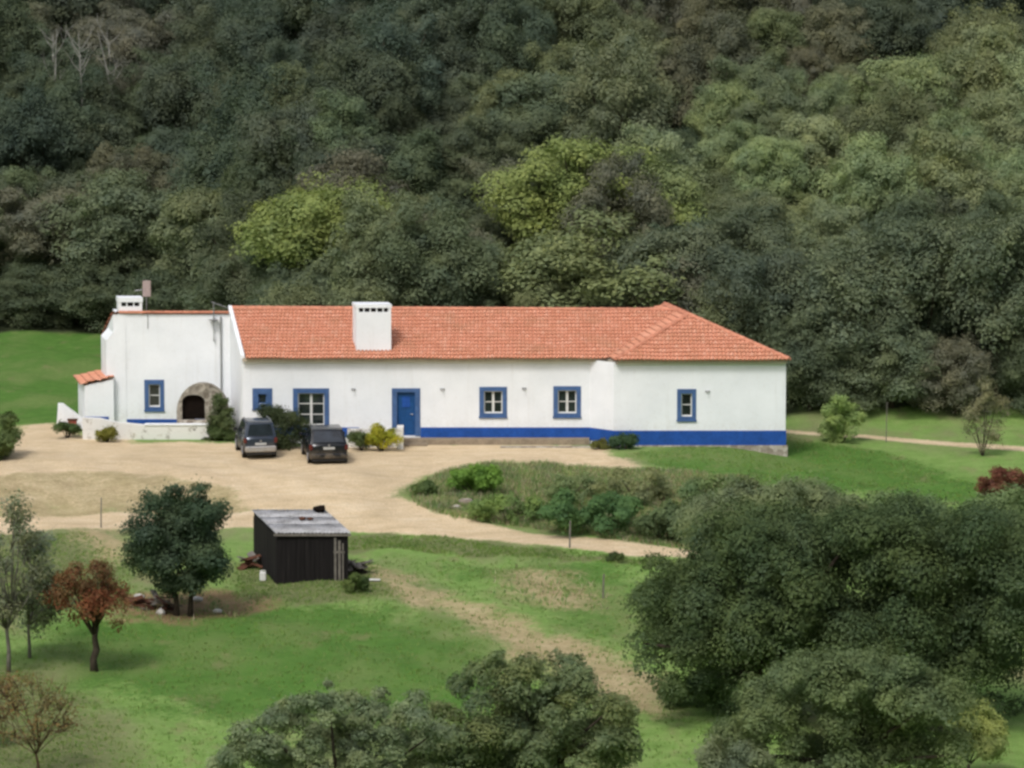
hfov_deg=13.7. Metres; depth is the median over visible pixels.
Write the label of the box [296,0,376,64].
hillside tree
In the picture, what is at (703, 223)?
hillside tree
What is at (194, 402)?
bread oven
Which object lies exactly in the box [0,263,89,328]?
broadleaf tree
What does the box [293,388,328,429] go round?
window
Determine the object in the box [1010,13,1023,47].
hillside tree
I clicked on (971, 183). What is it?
hillside tree
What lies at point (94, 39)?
hillside tree
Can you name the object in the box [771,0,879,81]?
hillside tree
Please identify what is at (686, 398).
window
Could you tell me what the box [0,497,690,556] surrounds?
dirt road
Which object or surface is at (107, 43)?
dead tree
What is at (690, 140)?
hillside tree
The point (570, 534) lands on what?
wooden post
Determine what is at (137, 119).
hillside tree
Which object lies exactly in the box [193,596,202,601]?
rock
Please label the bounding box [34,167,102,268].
hillside tree
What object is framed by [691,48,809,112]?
hillside tree
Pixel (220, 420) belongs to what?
shrub
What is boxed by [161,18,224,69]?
hillside tree
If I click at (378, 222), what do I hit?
hillside tree
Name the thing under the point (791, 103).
hillside tree
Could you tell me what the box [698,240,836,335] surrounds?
hillside tree
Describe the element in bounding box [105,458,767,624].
undergrowth
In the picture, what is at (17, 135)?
hillside tree
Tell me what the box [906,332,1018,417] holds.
broadleaf tree
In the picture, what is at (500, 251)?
broadleaf tree
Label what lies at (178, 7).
hillside tree
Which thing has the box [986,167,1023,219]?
hillside tree
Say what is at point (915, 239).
broadleaf tree
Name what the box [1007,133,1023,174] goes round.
hillside tree
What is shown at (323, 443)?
parked car
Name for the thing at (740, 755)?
olive shrub
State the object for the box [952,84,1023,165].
hillside tree
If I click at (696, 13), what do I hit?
hillside tree
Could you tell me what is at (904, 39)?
hillside tree
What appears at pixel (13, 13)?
hillside tree
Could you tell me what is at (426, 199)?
hillside tree
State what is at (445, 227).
hillside tree
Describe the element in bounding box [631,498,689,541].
bramble
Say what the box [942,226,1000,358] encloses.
hillside tree
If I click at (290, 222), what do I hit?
broadleaf tree
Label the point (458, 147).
hillside tree
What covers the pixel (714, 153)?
hillside tree
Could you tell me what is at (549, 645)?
dirt path
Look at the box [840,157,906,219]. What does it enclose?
hillside tree
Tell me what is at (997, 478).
red shrub
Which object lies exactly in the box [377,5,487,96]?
hillside tree
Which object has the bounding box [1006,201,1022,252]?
hillside tree
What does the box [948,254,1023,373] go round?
hillside tree
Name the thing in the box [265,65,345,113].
hillside tree
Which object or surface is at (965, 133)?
hillside tree
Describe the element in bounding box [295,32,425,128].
hillside tree
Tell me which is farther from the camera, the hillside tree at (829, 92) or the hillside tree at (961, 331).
the hillside tree at (829, 92)
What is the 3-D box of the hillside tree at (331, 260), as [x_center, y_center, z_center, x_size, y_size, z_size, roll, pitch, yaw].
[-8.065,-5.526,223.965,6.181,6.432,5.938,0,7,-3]
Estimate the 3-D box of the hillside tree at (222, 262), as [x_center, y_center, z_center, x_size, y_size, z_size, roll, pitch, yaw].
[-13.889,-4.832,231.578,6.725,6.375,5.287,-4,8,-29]
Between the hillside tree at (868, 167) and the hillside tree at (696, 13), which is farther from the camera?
the hillside tree at (696, 13)
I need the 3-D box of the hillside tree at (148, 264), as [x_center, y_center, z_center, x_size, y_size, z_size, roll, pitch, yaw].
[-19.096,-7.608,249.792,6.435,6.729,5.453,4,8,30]
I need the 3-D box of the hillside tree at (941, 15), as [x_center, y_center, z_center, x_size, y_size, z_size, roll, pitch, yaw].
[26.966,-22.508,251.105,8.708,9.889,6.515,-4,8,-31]
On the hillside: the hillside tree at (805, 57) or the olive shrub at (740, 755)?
the hillside tree at (805, 57)
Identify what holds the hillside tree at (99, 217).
on the hillside
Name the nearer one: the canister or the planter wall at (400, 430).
the canister
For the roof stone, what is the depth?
173.59 m
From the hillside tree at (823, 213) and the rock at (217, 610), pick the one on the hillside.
the hillside tree at (823, 213)
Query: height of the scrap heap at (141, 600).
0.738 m
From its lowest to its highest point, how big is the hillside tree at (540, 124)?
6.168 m
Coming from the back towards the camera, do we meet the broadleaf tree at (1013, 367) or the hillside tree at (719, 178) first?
the hillside tree at (719, 178)
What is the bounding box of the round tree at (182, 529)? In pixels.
[113,474,236,616]
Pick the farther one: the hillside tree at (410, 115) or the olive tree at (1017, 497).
the hillside tree at (410, 115)
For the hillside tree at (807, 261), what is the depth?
218.31 m
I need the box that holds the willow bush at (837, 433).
[817,392,866,443]
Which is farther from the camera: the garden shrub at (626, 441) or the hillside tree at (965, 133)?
the hillside tree at (965, 133)
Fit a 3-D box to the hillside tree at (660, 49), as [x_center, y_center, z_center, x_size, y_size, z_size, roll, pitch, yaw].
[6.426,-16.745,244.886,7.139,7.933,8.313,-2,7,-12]
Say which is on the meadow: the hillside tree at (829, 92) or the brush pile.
the brush pile
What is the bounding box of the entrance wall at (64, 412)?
[57,403,82,428]
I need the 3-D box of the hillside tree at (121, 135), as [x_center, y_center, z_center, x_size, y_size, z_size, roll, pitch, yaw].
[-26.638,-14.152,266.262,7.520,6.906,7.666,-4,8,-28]
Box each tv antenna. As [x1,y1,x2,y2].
[135,280,150,310]
[209,301,226,341]
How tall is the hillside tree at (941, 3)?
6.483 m
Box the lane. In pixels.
[786,430,1023,451]
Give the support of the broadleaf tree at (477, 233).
on the hillside
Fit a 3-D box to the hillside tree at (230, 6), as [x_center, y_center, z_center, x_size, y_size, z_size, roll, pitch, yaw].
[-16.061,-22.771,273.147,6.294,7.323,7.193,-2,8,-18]
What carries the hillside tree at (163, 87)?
on the hillside
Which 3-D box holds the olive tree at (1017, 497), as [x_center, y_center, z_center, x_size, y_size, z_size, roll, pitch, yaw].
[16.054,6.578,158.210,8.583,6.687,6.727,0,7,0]
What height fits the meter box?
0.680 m
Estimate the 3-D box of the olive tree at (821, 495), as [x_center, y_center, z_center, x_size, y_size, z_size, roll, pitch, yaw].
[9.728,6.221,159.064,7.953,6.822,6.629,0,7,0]
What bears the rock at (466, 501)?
on the meadow
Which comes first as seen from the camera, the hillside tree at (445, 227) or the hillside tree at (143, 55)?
the hillside tree at (445, 227)
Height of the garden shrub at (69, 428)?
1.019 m
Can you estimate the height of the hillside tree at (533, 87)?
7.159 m
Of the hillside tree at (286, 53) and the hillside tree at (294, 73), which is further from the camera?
the hillside tree at (286, 53)
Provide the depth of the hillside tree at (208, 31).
272.56 m
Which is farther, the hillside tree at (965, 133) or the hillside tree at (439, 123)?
the hillside tree at (439, 123)
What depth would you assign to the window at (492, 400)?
201.02 m
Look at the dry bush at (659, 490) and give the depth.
185.31 m
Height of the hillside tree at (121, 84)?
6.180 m
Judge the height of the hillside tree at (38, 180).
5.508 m
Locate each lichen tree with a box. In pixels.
[0,488,53,671]
[0,522,76,657]
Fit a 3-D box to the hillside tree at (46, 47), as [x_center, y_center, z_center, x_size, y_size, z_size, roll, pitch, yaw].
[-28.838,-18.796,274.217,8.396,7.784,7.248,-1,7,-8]
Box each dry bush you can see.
[541,468,604,503]
[588,464,674,504]
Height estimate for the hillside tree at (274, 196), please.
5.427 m
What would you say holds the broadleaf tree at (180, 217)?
on the hillside
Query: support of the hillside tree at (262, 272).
on the hillside
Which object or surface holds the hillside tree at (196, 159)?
on the hillside
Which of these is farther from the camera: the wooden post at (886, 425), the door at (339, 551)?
the wooden post at (886, 425)
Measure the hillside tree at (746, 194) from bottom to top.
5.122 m
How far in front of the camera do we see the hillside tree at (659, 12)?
253.52 m
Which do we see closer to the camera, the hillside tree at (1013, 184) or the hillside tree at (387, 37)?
the hillside tree at (1013, 184)
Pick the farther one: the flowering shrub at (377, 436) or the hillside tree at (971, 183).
the hillside tree at (971, 183)
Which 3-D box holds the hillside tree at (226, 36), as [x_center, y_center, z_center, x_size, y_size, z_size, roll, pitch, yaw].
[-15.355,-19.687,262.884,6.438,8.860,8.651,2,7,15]
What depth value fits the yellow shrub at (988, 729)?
135.88 m
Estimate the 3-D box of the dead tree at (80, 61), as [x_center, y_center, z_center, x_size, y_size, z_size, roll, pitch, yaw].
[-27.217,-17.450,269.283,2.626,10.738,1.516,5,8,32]
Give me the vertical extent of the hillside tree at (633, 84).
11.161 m
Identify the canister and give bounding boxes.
[260,570,265,580]
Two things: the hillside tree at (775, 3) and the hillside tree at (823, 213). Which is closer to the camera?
the hillside tree at (823, 213)
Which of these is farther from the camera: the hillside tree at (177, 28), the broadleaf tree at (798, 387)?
the hillside tree at (177, 28)
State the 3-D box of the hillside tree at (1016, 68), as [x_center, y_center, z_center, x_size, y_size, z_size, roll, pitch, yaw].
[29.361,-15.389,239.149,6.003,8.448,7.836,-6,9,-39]
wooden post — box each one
[100,497,101,527]
[569,521,570,547]
[602,574,604,598]
[886,409,886,441]
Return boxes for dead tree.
[39,26,66,80]
[59,22,94,102]
[91,13,124,125]
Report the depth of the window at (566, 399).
201.02 m
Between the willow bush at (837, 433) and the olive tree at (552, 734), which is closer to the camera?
the olive tree at (552, 734)
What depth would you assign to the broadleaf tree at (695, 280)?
217.61 m
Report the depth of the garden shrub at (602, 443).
199.16 m
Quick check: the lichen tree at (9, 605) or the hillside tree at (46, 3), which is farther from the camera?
the hillside tree at (46, 3)
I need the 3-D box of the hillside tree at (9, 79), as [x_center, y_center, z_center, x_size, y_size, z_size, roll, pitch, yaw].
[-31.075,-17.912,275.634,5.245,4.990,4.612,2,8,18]
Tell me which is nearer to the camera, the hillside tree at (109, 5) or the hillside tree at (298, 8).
the hillside tree at (298, 8)
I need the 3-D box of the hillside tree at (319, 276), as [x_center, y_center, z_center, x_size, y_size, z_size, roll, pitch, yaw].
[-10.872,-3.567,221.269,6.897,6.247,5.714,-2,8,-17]
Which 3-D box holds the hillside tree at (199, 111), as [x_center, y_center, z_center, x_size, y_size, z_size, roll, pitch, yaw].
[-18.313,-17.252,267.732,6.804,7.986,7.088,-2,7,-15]
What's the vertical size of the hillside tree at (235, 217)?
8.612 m
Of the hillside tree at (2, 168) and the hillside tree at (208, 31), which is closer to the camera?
the hillside tree at (2, 168)
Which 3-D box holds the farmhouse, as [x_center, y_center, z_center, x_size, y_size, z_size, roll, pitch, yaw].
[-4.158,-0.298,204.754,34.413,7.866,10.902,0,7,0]
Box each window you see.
[144,380,164,411]
[252,388,271,409]
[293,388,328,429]
[479,387,506,417]
[553,386,580,417]
[676,389,696,421]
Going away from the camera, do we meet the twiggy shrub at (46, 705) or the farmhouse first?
the twiggy shrub at (46, 705)
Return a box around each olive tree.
[203,677,462,767]
[398,647,650,767]
[665,468,874,547]
[852,473,1023,616]
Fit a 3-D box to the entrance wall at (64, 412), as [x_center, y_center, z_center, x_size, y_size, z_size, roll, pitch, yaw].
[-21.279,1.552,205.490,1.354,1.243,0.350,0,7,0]
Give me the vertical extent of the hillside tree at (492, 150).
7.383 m
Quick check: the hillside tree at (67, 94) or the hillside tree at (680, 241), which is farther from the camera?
the hillside tree at (67, 94)
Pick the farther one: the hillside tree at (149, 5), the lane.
the hillside tree at (149, 5)
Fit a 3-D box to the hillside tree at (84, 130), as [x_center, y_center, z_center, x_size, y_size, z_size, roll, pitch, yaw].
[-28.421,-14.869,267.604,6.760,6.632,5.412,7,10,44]
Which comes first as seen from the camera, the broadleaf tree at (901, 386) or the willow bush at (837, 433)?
the willow bush at (837, 433)
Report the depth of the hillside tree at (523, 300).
219.42 m
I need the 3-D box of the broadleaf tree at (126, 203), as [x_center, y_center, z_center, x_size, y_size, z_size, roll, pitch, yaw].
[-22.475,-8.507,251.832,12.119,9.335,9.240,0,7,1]
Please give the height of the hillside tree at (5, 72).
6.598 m
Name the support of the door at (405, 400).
in the farmhouse
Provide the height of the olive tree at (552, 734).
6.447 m
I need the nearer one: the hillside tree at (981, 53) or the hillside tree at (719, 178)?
the hillside tree at (719, 178)
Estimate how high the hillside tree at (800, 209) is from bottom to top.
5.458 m
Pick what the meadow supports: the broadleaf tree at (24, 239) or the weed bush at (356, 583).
the weed bush at (356, 583)
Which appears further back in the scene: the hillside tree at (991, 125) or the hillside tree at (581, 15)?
the hillside tree at (581, 15)
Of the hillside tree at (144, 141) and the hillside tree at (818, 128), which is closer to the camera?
the hillside tree at (818, 128)
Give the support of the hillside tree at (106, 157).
on the hillside
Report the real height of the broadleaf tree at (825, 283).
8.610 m
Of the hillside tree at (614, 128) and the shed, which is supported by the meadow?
the shed
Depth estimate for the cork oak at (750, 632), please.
142.56 m
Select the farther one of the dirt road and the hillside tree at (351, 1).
the hillside tree at (351, 1)
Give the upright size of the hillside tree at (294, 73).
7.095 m
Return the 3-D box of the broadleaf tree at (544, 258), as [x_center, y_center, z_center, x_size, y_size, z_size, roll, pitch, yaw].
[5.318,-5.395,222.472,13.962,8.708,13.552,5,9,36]
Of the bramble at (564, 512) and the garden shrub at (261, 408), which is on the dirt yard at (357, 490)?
the garden shrub at (261, 408)
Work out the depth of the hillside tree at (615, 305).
218.69 m
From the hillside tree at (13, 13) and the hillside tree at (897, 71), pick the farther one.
the hillside tree at (13, 13)
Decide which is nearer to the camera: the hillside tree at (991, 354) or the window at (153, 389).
the window at (153, 389)
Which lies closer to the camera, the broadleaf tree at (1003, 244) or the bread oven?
the bread oven
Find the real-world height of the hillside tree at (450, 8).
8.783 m
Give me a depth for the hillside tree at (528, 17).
246.80 m
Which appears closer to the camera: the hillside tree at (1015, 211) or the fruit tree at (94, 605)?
the fruit tree at (94, 605)
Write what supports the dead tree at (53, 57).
on the hillside
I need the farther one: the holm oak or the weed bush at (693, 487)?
the weed bush at (693, 487)
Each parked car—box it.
[233,416,276,457]
[299,424,347,462]
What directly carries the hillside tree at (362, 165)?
on the hillside
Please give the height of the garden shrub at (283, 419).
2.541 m
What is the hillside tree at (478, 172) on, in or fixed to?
on the hillside
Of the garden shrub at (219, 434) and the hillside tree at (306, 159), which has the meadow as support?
the garden shrub at (219, 434)
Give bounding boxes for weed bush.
[340,572,372,592]
[409,479,438,495]
[444,463,504,492]
[465,491,544,524]
[605,551,624,561]
[675,470,739,504]
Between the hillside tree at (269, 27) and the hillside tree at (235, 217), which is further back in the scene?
the hillside tree at (269, 27)
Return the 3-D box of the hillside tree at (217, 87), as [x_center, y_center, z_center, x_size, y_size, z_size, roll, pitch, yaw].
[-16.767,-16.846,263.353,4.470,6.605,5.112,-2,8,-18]
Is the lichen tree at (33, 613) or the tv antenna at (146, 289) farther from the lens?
the tv antenna at (146, 289)
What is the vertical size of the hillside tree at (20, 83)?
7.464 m
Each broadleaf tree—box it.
[0,169,33,260]
[0,183,100,297]
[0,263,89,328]
[3,257,147,333]
[29,163,181,295]
[110,258,210,310]
[143,183,247,305]
[167,271,263,310]
[225,165,395,273]
[251,271,351,305]
[320,266,413,306]
[361,201,509,304]
[434,231,519,306]
[464,133,708,301]
[481,203,706,317]
[604,150,710,230]
[617,251,725,323]
[675,270,787,344]
[718,243,856,366]
[749,303,864,411]
[774,232,948,392]
[825,315,944,413]
[835,207,1010,337]
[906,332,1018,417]
[919,209,1023,396]
[987,328,1023,414]
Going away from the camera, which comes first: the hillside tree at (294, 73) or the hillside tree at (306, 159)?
the hillside tree at (306, 159)
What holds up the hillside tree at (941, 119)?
on the hillside
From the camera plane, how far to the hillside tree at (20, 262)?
252.93 m
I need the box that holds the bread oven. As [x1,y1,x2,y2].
[177,382,228,422]
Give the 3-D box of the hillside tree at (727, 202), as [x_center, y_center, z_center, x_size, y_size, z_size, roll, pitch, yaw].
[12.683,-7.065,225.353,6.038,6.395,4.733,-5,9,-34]
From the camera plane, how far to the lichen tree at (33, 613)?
154.53 m
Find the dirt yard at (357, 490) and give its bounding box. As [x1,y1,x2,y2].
[0,423,640,530]
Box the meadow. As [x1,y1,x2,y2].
[0,329,1023,767]
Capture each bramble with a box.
[535,487,644,537]
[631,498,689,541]
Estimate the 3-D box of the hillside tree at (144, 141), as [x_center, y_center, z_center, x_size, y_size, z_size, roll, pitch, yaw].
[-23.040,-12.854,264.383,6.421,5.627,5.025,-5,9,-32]
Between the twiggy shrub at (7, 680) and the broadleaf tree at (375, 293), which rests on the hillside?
the broadleaf tree at (375, 293)
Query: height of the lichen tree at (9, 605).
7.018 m
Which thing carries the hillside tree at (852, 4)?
on the hillside
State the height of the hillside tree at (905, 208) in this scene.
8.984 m
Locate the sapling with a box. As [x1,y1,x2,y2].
[957,375,1012,455]
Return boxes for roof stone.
[313,505,324,512]
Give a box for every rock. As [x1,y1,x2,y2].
[156,608,164,614]
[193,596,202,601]
[213,608,221,612]
[458,498,471,503]
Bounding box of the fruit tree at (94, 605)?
[37,556,136,671]
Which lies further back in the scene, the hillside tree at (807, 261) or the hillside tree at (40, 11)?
the hillside tree at (40, 11)
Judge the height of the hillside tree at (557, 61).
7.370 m
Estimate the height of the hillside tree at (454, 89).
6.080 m
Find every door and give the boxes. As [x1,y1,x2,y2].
[334,537,344,580]
[397,392,414,435]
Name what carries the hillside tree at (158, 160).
on the hillside
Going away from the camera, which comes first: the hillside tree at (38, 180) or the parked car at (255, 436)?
the parked car at (255, 436)
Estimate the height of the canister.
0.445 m
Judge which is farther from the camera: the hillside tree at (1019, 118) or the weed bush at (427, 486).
the hillside tree at (1019, 118)
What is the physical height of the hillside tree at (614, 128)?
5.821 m
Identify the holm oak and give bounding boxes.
[698,639,990,767]
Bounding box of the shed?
[251,509,350,583]
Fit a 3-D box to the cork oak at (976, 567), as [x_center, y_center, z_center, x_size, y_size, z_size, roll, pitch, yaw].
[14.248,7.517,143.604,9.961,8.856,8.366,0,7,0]
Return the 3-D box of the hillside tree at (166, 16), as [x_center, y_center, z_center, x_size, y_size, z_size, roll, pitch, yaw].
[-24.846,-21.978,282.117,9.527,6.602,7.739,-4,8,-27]
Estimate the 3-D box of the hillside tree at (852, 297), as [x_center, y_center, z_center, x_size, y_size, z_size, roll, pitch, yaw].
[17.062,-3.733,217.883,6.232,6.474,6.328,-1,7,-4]
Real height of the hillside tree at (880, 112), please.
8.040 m
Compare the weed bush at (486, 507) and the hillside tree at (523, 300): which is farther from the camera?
the hillside tree at (523, 300)
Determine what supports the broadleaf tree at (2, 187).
on the hillside
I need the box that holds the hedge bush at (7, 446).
[0,410,24,459]
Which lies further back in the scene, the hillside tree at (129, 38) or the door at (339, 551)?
the hillside tree at (129, 38)
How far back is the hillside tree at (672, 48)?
246.82 m
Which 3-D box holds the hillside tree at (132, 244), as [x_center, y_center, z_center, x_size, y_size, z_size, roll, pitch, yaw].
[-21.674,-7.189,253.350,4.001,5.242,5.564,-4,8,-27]
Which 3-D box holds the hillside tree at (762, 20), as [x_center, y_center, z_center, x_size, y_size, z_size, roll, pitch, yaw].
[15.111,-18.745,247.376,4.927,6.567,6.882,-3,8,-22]
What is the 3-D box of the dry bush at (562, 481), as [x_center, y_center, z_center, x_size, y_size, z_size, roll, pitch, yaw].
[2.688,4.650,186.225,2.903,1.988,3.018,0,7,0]
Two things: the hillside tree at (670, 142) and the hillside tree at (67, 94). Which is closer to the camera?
the hillside tree at (670, 142)
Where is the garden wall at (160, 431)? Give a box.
[82,417,212,439]
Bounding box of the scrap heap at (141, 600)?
[125,589,182,610]
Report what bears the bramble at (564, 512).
on the meadow
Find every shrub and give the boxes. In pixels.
[0,664,83,767]
[0,671,36,731]
[51,419,81,437]
[93,423,119,441]
[201,424,236,441]
[206,391,237,440]
[255,402,282,428]
[258,403,313,450]
[345,430,369,449]
[362,422,403,450]
[590,437,610,449]
[607,432,640,449]
[677,726,780,767]
[940,697,1012,767]
[973,464,1023,496]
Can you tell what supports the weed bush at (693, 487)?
on the meadow
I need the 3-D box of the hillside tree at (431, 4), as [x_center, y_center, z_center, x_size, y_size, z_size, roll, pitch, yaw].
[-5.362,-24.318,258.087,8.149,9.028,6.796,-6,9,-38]
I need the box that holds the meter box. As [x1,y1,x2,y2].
[67,418,77,423]
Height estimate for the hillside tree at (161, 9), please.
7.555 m
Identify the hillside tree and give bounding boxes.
[0,0,56,85]
[0,0,70,39]
[0,22,63,88]
[0,61,92,122]
[0,72,25,108]
[0,79,88,177]
[0,162,17,178]
[0,213,63,295]
[1,30,121,103]
[1,165,62,223]
[4,174,46,198]
[5,0,63,60]
[12,63,114,181]
[24,0,105,69]
[34,101,141,170]
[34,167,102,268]
[41,57,133,167]
[43,104,98,186]
[55,205,129,283]
[62,11,165,107]
[63,0,162,47]
[63,29,119,72]
[65,1,193,68]
[68,139,176,218]
[109,58,157,139]
[113,134,164,174]
[115,221,167,298]
[116,61,198,144]
[127,0,195,50]
[127,45,218,109]
[130,0,213,42]
[131,121,206,176]
[132,149,185,196]
[132,202,205,286]
[134,42,221,142]
[149,185,189,221]
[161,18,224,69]
[164,114,245,239]
[167,47,237,133]
[169,0,222,56]
[175,5,238,71]
[181,58,307,199]
[186,241,290,310]
[187,172,295,281]
[206,60,269,130]
[209,0,267,28]
[210,0,298,90]
[213,124,305,242]
[231,0,319,67]
[232,94,334,183]
[234,232,315,305]
[243,258,341,305]
[248,60,339,120]
[249,181,298,218]
[251,35,322,86]
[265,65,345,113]
[272,0,378,36]
[287,131,399,192]
[288,142,414,255]
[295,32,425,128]
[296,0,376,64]
[301,85,404,176]
[308,226,401,296]
[309,0,444,25]
[310,181,445,306]
[317,4,441,68]
[332,191,518,306]
[341,0,450,125]
[354,125,479,199]
[368,70,434,156]
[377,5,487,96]
[384,183,443,306]
[393,0,447,16]
[394,0,521,95]
[412,176,492,222]
[418,90,475,141]
[420,111,538,196]
[431,69,501,120]
[435,128,501,163]
[452,154,530,240]
[453,0,530,74]
[458,64,542,164]
[458,208,517,296]
[461,0,561,84]
[463,103,578,168]
[469,69,599,148]
[470,256,567,304]
[489,154,580,256]
[494,272,581,306]
[517,35,600,108]
[522,0,635,73]
[541,18,680,155]
[548,144,677,282]
[568,27,687,118]
[574,286,633,307]
[579,0,667,48]
[583,96,663,148]
[599,216,739,308]
[603,204,740,276]
[606,0,688,40]
[611,118,725,224]
[628,52,702,128]
[651,125,707,174]
[654,0,738,44]
[656,33,714,130]
[665,9,773,112]
[668,205,741,236]
[682,0,793,40]
[682,78,775,141]
[687,198,806,278]
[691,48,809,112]
[692,117,773,176]
[695,163,771,215]
[698,181,784,217]
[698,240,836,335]
[711,190,810,245]
[720,85,830,196]
[720,132,812,207]
[731,0,774,18]
[740,6,808,79]
[758,245,849,325]
[760,0,828,45]
[766,109,857,197]
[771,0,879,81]
[771,44,842,112]
[773,192,850,250]
[781,194,874,258]
[789,69,862,119]
[800,251,912,338]
[805,0,916,58]
[805,123,939,229]
[813,60,880,110]
[827,101,875,144]
[831,74,946,188]
[837,0,948,65]
[840,47,965,134]
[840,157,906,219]
[854,189,949,352]
[874,257,993,363]
[881,119,1008,221]
[884,178,975,236]
[895,104,997,161]
[897,74,973,130]
[906,0,982,59]
[910,0,1023,33]
[917,126,987,200]
[924,0,1023,120]
[929,17,1023,161]
[935,0,1023,22]
[935,10,1021,87]
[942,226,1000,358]
[948,188,1023,234]
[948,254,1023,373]
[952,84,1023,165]
[972,140,1023,214]
[978,43,1023,121]
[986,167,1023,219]
[987,107,1023,156]
[996,103,1023,132]
[1002,0,1023,16]
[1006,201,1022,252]
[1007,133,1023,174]
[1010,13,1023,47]
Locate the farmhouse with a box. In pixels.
[73,296,790,456]
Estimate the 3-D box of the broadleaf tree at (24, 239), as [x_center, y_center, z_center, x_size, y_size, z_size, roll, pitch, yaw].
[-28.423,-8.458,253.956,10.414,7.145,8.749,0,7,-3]
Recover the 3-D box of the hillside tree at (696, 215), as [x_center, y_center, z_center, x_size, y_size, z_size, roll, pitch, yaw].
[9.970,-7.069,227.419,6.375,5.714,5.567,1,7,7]
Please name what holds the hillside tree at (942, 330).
on the hillside
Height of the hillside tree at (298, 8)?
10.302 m
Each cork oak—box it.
[619,488,896,715]
[788,481,1023,730]
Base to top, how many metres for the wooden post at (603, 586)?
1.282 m
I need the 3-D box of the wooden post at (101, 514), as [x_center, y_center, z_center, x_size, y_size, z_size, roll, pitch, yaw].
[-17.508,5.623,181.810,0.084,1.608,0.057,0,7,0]
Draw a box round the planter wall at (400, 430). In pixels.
[347,425,403,448]
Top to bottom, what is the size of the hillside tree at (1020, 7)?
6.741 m
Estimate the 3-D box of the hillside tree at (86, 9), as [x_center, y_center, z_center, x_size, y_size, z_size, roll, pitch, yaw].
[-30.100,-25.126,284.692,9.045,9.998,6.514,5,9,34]
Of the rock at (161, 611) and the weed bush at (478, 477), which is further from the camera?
the weed bush at (478, 477)
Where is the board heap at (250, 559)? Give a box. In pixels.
[237,551,262,570]
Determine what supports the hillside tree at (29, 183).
on the hillside
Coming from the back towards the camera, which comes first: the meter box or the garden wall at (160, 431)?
the meter box
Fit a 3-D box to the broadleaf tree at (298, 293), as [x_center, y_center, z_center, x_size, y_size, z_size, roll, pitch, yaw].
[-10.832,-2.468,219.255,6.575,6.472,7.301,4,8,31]
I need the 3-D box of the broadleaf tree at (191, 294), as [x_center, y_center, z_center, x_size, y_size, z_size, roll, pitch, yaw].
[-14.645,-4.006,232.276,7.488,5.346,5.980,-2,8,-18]
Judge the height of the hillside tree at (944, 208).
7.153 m
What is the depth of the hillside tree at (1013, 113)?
236.20 m
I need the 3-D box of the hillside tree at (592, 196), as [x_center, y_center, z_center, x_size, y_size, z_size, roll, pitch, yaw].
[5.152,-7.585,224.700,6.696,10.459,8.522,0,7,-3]
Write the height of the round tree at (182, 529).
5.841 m
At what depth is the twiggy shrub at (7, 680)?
140.89 m
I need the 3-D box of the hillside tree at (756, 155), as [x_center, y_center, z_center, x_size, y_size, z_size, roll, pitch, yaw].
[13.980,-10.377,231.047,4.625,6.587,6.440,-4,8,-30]
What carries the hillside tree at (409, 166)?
on the hillside
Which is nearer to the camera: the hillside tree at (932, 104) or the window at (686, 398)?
the window at (686, 398)
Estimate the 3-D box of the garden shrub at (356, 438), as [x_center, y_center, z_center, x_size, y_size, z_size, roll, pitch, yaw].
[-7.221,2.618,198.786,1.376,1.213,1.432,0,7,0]
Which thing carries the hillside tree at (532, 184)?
on the hillside
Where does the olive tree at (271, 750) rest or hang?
on the meadow
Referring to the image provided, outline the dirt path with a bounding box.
[368,565,667,717]
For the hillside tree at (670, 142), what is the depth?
230.04 m
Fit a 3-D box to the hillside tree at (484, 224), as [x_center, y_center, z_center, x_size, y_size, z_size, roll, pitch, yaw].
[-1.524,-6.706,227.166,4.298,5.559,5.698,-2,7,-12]
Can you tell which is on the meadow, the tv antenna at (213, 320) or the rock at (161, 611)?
the rock at (161, 611)
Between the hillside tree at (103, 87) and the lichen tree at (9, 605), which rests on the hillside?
the hillside tree at (103, 87)
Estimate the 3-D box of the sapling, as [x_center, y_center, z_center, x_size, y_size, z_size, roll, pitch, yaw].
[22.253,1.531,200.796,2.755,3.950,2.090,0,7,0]
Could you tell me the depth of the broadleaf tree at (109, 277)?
247.70 m
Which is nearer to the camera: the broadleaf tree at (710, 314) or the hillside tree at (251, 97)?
the broadleaf tree at (710, 314)
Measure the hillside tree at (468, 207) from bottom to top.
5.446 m
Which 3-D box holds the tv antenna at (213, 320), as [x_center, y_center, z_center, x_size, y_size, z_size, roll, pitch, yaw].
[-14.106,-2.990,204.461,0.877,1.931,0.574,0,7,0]
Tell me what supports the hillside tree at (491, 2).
on the hillside
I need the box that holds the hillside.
[0,0,1023,416]
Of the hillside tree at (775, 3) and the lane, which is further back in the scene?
the hillside tree at (775, 3)
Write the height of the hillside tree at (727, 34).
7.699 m
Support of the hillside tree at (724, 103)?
on the hillside
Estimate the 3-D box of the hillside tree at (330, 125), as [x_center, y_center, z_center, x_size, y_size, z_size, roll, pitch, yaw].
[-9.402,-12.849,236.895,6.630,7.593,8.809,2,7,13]
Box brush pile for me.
[348,559,373,573]
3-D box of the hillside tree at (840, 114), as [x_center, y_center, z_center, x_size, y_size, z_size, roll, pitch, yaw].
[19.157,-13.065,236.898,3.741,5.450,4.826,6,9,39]

